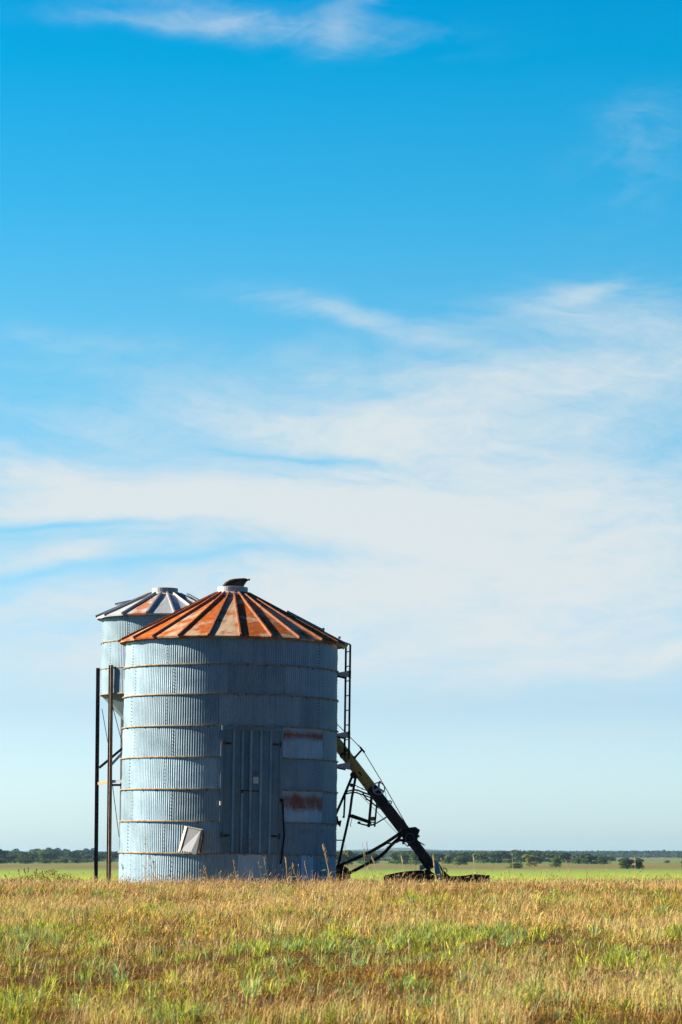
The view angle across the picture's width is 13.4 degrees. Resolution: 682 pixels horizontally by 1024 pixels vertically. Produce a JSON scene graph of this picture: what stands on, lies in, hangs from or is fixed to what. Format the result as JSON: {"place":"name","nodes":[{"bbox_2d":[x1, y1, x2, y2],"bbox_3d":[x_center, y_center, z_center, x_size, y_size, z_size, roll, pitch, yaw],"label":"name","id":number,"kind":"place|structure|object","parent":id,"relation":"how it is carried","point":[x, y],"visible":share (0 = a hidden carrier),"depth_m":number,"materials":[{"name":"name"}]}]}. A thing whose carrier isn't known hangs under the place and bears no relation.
{"place":"outdoors","nodes":[
{"label":"outdoors","id":0,"kind":"place"},
{"bbox_2d":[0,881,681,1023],"bbox_3d":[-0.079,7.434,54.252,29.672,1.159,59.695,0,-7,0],"label":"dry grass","id":1,"kind":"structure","parent":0,"point":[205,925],"depth_m":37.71,"materials":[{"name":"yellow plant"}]},
{"bbox_2d":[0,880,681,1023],"bbox_3d":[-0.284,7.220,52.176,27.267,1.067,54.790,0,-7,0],"label":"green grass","id":2,"kind":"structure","parent":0,"point":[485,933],"depth_m":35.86,"materials":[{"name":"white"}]},
{"bbox_2d":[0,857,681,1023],"bbox_3d":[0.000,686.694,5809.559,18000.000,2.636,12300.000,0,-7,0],"label":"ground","id":3,"kind":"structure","parent":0,"point":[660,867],"depth_m":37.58,"materials":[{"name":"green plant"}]},
{"bbox_2d":[0,849,8,862],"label":"tree","id":4,"kind":"object","parent":3,"relation":"on","point":[3,854],"visible":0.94,"depth_m":999.11,"materials":[{"name":"green plant"}]},
{"bbox_2d":[0,859,10,863],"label":"bush","id":5,"kind":"object","parent":3,"relation":"on","point":[3,861],"visible":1,"depth_m":974.90,"materials":[{"name":"green plant"}]},
{"bbox_2d":[1,854,18,862],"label":"tree","id":6,"kind":"object","parent":3,"relation":"on","point":[11,857],"visible":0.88,"depth_m":1025.84,"materials":[{"name":"green plant"}]},
{"bbox_2d":[11,848,18,859],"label":"tree","id":7,"kind":"object","parent":3,"relation":"on","point":[15,850],"visible":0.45,"depth_m":1695.96,"materials":[{"name":"green plant"}]},
{"bbox_2d":[12,851,31,861],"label":"tree","id":8,"kind":"object","parent":3,"relation":"on","point":[21,854],"visible":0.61,"depth_m":1081.86,"materials":[{"name":"green plant"}]},
{"bbox_2d":[17,858,32,863],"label":"bush","id":9,"kind":"object","parent":3,"relation":"on","point":[24,860],"visible":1,"depth_m":974.33,"materials":[{"name":"green plant"}]},
{"bbox_2d":[24,854,35,862],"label":"tree","id":10,"kind":"object","parent":3,"relation":"on","point":[31,856],"visible":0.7,"depth_m":1054.16,"materials":[{"name":"green plant"}]},
{"bbox_2d":[30,850,39,861],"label":"tree","id":11,"kind":"object","parent":3,"relation":"on","point":[34,852],"visible":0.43,"depth_m":1113.22,"materials":[{"name":"green plant"}]},
{"bbox_2d":[4,867,83,883],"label":"weed clump","id":12,"kind":"object","parent":3,"relation":"on","point":[42,874],"visible":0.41,"depth_m":70.93,"materials":[{"name":"green plant"}]},
{"bbox_2d":[36,849,55,861],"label":"tree","id":13,"kind":"object","parent":3,"relation":"on","point":[44,854],"visible":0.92,"depth_m":1082.77,"materials":[{"name":"green plant"}]},
{"bbox_2d":[38,860,53,863],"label":"bush","id":14,"kind":"object","parent":3,"relation":"on","point":[45,861],"visible":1,"depth_m":999.61,"materials":[{"name":"green plant"}]},
{"bbox_2d":[49,852,60,860],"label":"tree","id":15,"kind":"object","parent":3,"relation":"on","point":[55,855],"visible":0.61,"depth_m":1219.01,"materials":[{"name":"green plant"}]},
{"bbox_2d":[50,848,64,856],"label":"tree","id":16,"kind":"object","parent":3,"relation":"on","point":[57,850],"visible":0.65,"depth_m":1695.13,"materials":[{"name":"green plant"}]},
{"bbox_2d":[59,858,69,862],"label":"bush","id":17,"kind":"object","parent":3,"relation":"on","point":[62,860],"visible":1,"depth_m":1025.76,"materials":[{"name":"green plant"}]},
{"bbox_2d":[64,850,78,860],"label":"tree","id":18,"kind":"object","parent":3,"relation":"on","point":[69,853],"visible":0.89,"depth_m":1257.97,"materials":[{"name":"green plant"}]},
{"bbox_2d":[70,858,81,862],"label":"bush","id":19,"kind":"object","parent":3,"relation":"on","point":[76,860],"visible":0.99,"depth_m":1025.48,"materials":[{"name":"green plant"}]},
{"bbox_2d":[72,852,86,858],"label":"tree","id":20,"kind":"object","parent":3,"relation":"on","point":[79,854],"visible":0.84,"depth_m":1257.73,"materials":[{"name":"green plant"}]},
{"bbox_2d":[81,854,93,858],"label":"tree","id":21,"kind":"object","parent":3,"relation":"on","point":[86,856],"visible":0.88,"depth_m":1217.88,"materials":[{"name":"green plant"}]},
{"bbox_2d":[89,848,93,857],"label":"tree","id":22,"kind":"object","parent":3,"relation":"on","point":[91,852],"visible":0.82,"depth_m":1695.44,"materials":[{"name":"green plant"}]},
{"bbox_2d":[93,852,105,861],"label":"tree","id":23,"kind":"object","parent":3,"relation":"on","point":[100,854],"visible":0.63,"depth_m":1218.61,"materials":[{"name":"green plant"}]},
{"bbox_2d":[102,851,118,861],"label":"tree","id":24,"kind":"object","parent":3,"relation":"on","point":[114,854],"visible":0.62,"depth_m":1182.15,"materials":[{"name":"green plant"}]},
{"bbox_2d":[140,837,149,879],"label":"grass stalk","id":25,"kind":"object","parent":3,"relation":"on","point":[145,867],"depth_m":67.52,"materials":[{"name":"beige plant"}]},
{"bbox_2d":[94,587,199,882],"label":"hopper bin","id":26,"kind":"object","parent":3,"relation":"on","point":[120,620],"visible":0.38,"depth_m":82.21,"materials":[{"name":"metal"}]},
{"bbox_2d":[118,578,350,884],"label":"grain bin","id":27,"kind":"object","parent":3,"relation":"on","point":[231,735],"visible":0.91,"depth_m":70.56,"materials":[{"name":"metal"}]},
{"bbox_2d":[220,730,249,852],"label":"door","id":28,"kind":"structure","parent":27,"relation":"in","point":[234,835],"depth_m":70.07,"materials":[{"name":"metal"}]},
{"bbox_2d":[241,731,280,853],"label":"door","id":29,"kind":"structure","parent":27,"relation":"in","point":[263,792],"depth_m":70.21,"materials":[{"name":"metal"}]},
{"bbox_2d":[322,843,331,877],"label":"grass stalk","id":30,"kind":"object","parent":3,"relation":"on","point":[326,860],"depth_m":67.96,"materials":[{"name":"beige plant"}]},
{"bbox_2d":[0,861,681,1023],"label":"straw grass","id":31,"kind":"structure","parent":3,"relation":"on","point":[507,1006],"depth_m":41.72,"materials":[{"name":"yellow plant"}]},
{"bbox_2d":[10,850,681,857],"bbox_3d":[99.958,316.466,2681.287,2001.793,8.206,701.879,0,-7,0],"label":"woodland","id":32,"kind":"object","parent":3,"relation":"on","point":[646,854],"visible":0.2,"depth_m":2398.11,"materials":[{"name":"green plant"}]},
{"bbox_2d":[336,850,358,864],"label":"tree","id":33,"kind":"object","parent":3,"relation":"on","point":[348,857],"visible":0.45,"depth_m":842.71,"materials":[{"name":"green plant"}]},
{"bbox_2d":[362,843,369,880],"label":"grass stalk","id":34,"kind":"object","parent":3,"relation":"on","point":[364,861],"depth_m":67.94,"materials":[{"name":"yellow plant"}]},
{"bbox_2d":[356,853,384,863],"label":"tree","id":35,"kind":"object","parent":3,"relation":"on","point":[373,855],"visible":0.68,"depth_m":927.57,"materials":[{"name":"green plant"}]},
{"bbox_2d":[388,852,399,863],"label":"tree","id":36,"kind":"object","parent":3,"relation":"on","point":[394,855],"visible":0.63,"depth_m":928.24,"materials":[{"name":"green plant"}]},
{"bbox_2d":[396,851,414,864],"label":"tree","id":37,"kind":"object","parent":3,"relation":"on","point":[405,856],"visible":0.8,"depth_m":906.71,"materials":[{"name":"green plant"}]},
{"bbox_2d":[336,724,489,882],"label":"grain auger","id":38,"kind":"object","parent":3,"relation":"on","point":[408,835],"visible":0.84,"depth_m":73.40,"materials":[{"name":"yellow paint"}]},
{"bbox_2d":[408,851,421,864],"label":"tree","id":39,"kind":"object","parent":3,"relation":"on","point":[413,856],"visible":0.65,"depth_m":885.73,"materials":[{"name":"green plant"}]},
{"bbox_2d":[430,853,440,861],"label":"tree","id":40,"kind":"object","parent":3,"relation":"on","point":[436,856],"visible":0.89,"depth_m":1112.94,"materials":[{"name":"green plant"}]},
{"bbox_2d":[434,853,445,861],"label":"tree","id":41,"kind":"object","parent":3,"relation":"on","point":[442,856],"visible":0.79,"depth_m":1113.43,"materials":[{"name":"green plant"}]},
{"bbox_2d":[442,855,453,863],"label":"tree","id":42,"kind":"object","parent":3,"relation":"on","point":[448,858],"visible":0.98,"depth_m":950.71,"materials":[{"name":"green plant"}]},
{"bbox_2d":[446,853,456,861],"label":"tree","id":43,"kind":"object","parent":3,"relation":"on","point":[452,854],"visible":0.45,"depth_m":1145.96,"materials":[{"name":"green plant"}]},
{"bbox_2d":[451,856,470,864],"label":"tree","id":44,"kind":"object","parent":3,"relation":"on","point":[459,859],"visible":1,"depth_m":847.60,"materials":[{"name":"green plant"}]},
{"bbox_2d":[454,852,472,861],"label":"tree","id":45,"kind":"object","parent":3,"relation":"on","point":[467,855],"visible":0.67,"depth_m":1113.63,"materials":[{"name":"green plant"}]},
{"bbox_2d":[469,851,476,861],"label":"tree","id":46,"kind":"object","parent":3,"relation":"on","point":[470,853],"visible":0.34,"depth_m":1113.44,"materials":[{"name":"green plant"}]},
{"bbox_2d":[473,851,493,862],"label":"tree","id":47,"kind":"object","parent":3,"relation":"on","point":[480,857],"visible":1,"depth_m":1025.53,"materials":[{"name":"green plant"}]},
{"bbox_2d":[488,851,502,861],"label":"tree","id":48,"kind":"object","parent":3,"relation":"on","point":[495,855],"visible":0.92,"depth_m":1082.83,"materials":[{"name":"green plant"}]},
{"bbox_2d":[497,850,510,862],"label":"tree","id":49,"kind":"object","parent":3,"relation":"on","point":[504,856],"visible":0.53,"depth_m":1113.96,"materials":[{"name":"green plant"}]},
{"bbox_2d":[503,850,517,861],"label":"tree","id":50,"kind":"object","parent":3,"relation":"on","point":[508,854],"visible":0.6,"depth_m":1113.82,"materials":[{"name":"green plant"}]},
{"bbox_2d":[506,863,523,868],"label":"bush","id":51,"kind":"object","parent":3,"relation":"on","point":[516,865],"visible":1,"depth_m":660.75,"materials":[{"name":"green plant"}]},
{"bbox_2d":[511,851,527,862],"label":"tree","id":52,"kind":"object","parent":3,"relation":"on","point":[518,856],"visible":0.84,"depth_m":1082.80,"materials":[{"name":"green plant"}]},
{"bbox_2d":[521,854,538,866],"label":"tree","id":53,"kind":"object","parent":3,"relation":"on","point":[530,858],"visible":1,"depth_m":764.06,"materials":[{"name":"green plant"}]},
{"bbox_2d":[524,850,539,862],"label":"tree","id":54,"kind":"object","parent":3,"relation":"on","point":[532,852],"visible":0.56,"depth_m":1112.83,"materials":[{"name":"green plant"}]},
{"bbox_2d":[535,850,548,861],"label":"tree","id":55,"kind":"object","parent":3,"relation":"on","point":[542,856],"visible":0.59,"depth_m":1145.72,"materials":[{"name":"green plant"}]},
{"bbox_2d":[544,851,555,861],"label":"tree","id":56,"kind":"object","parent":3,"relation":"on","point":[549,857],"visible":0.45,"depth_m":1146.91,"materials":[{"name":"green plant"}]},
{"bbox_2d":[546,852,558,861],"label":"tree","id":57,"kind":"object","parent":3,"relation":"on","point":[553,854],"visible":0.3,"depth_m":1113.59,"materials":[{"name":"green plant"}]},
{"bbox_2d":[549,857,561,866],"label":"tree","id":58,"kind":"object","parent":3,"relation":"on","point":[557,863],"visible":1,"depth_m":722.26,"materials":[{"name":"green plant"}]},
{"bbox_2d":[554,852,572,862],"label":"tree","id":59,"kind":"object","parent":3,"relation":"on","point":[564,856],"visible":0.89,"depth_m":1053.87,"materials":[{"name":"green plant"}]},
{"bbox_2d":[570,854,583,863],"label":"tree","id":60,"kind":"object","parent":3,"relation":"on","point":[576,858],"visible":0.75,"depth_m":950.35,"materials":[{"name":"green plant"}]},
{"bbox_2d":[579,853,593,863],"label":"tree","id":61,"kind":"object","parent":3,"relation":"on","point":[586,859],"visible":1,"depth_m":928.18,"materials":[{"name":"green plant"}]},
{"bbox_2d":[591,855,601,863],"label":"tree","id":62,"kind":"object","parent":3,"relation":"on","point":[594,858],"visible":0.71,"depth_m":928.47,"materials":[{"name":"green plant"}]},
{"bbox_2d":[597,856,610,864],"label":"tree","id":63,"kind":"object","parent":3,"relation":"on","point":[601,859],"visible":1,"depth_m":906.87,"materials":[{"name":"green plant"}]},
{"bbox_2d":[617,857,634,868],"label":"tree","id":64,"kind":"object","parent":3,"relation":"on","point":[624,861],"visible":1,"depth_m":638.81,"materials":[{"name":"green plant"}]},
{"bbox_2d":[620,943,645,990],"bbox_3d":[3.087,4.837,30.672,0.334,0.549,0.057,0,-7,-4],"label":"grass stalk","id":65,"kind":"object","parent":3,"relation":"on","point":[638,956],"depth_m":30.68,"materials":[{"name":"yellow plant"}]},
{"bbox_2d":[634,858,643,868],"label":"tree","id":66,"kind":"object","parent":3,"relation":"on","point":[639,864],"visible":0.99,"depth_m":638.91,"materials":[{"name":"green plant"}]},
{"bbox_2d":[0,0,681,851],"label":"sky","id":67,"kind":"structure","parent":0,"point":[365,314],"materials":[{"name":"blue"}]},
{"bbox_2d":[336,848,615,851],"bbox_3d":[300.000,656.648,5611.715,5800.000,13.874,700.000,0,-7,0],"label":"hills","id":68,"kind":"structure","parent":0,"point":[398,849],"depth_m":5473.49,"materials":[{"name":"green plant"}]}
]}

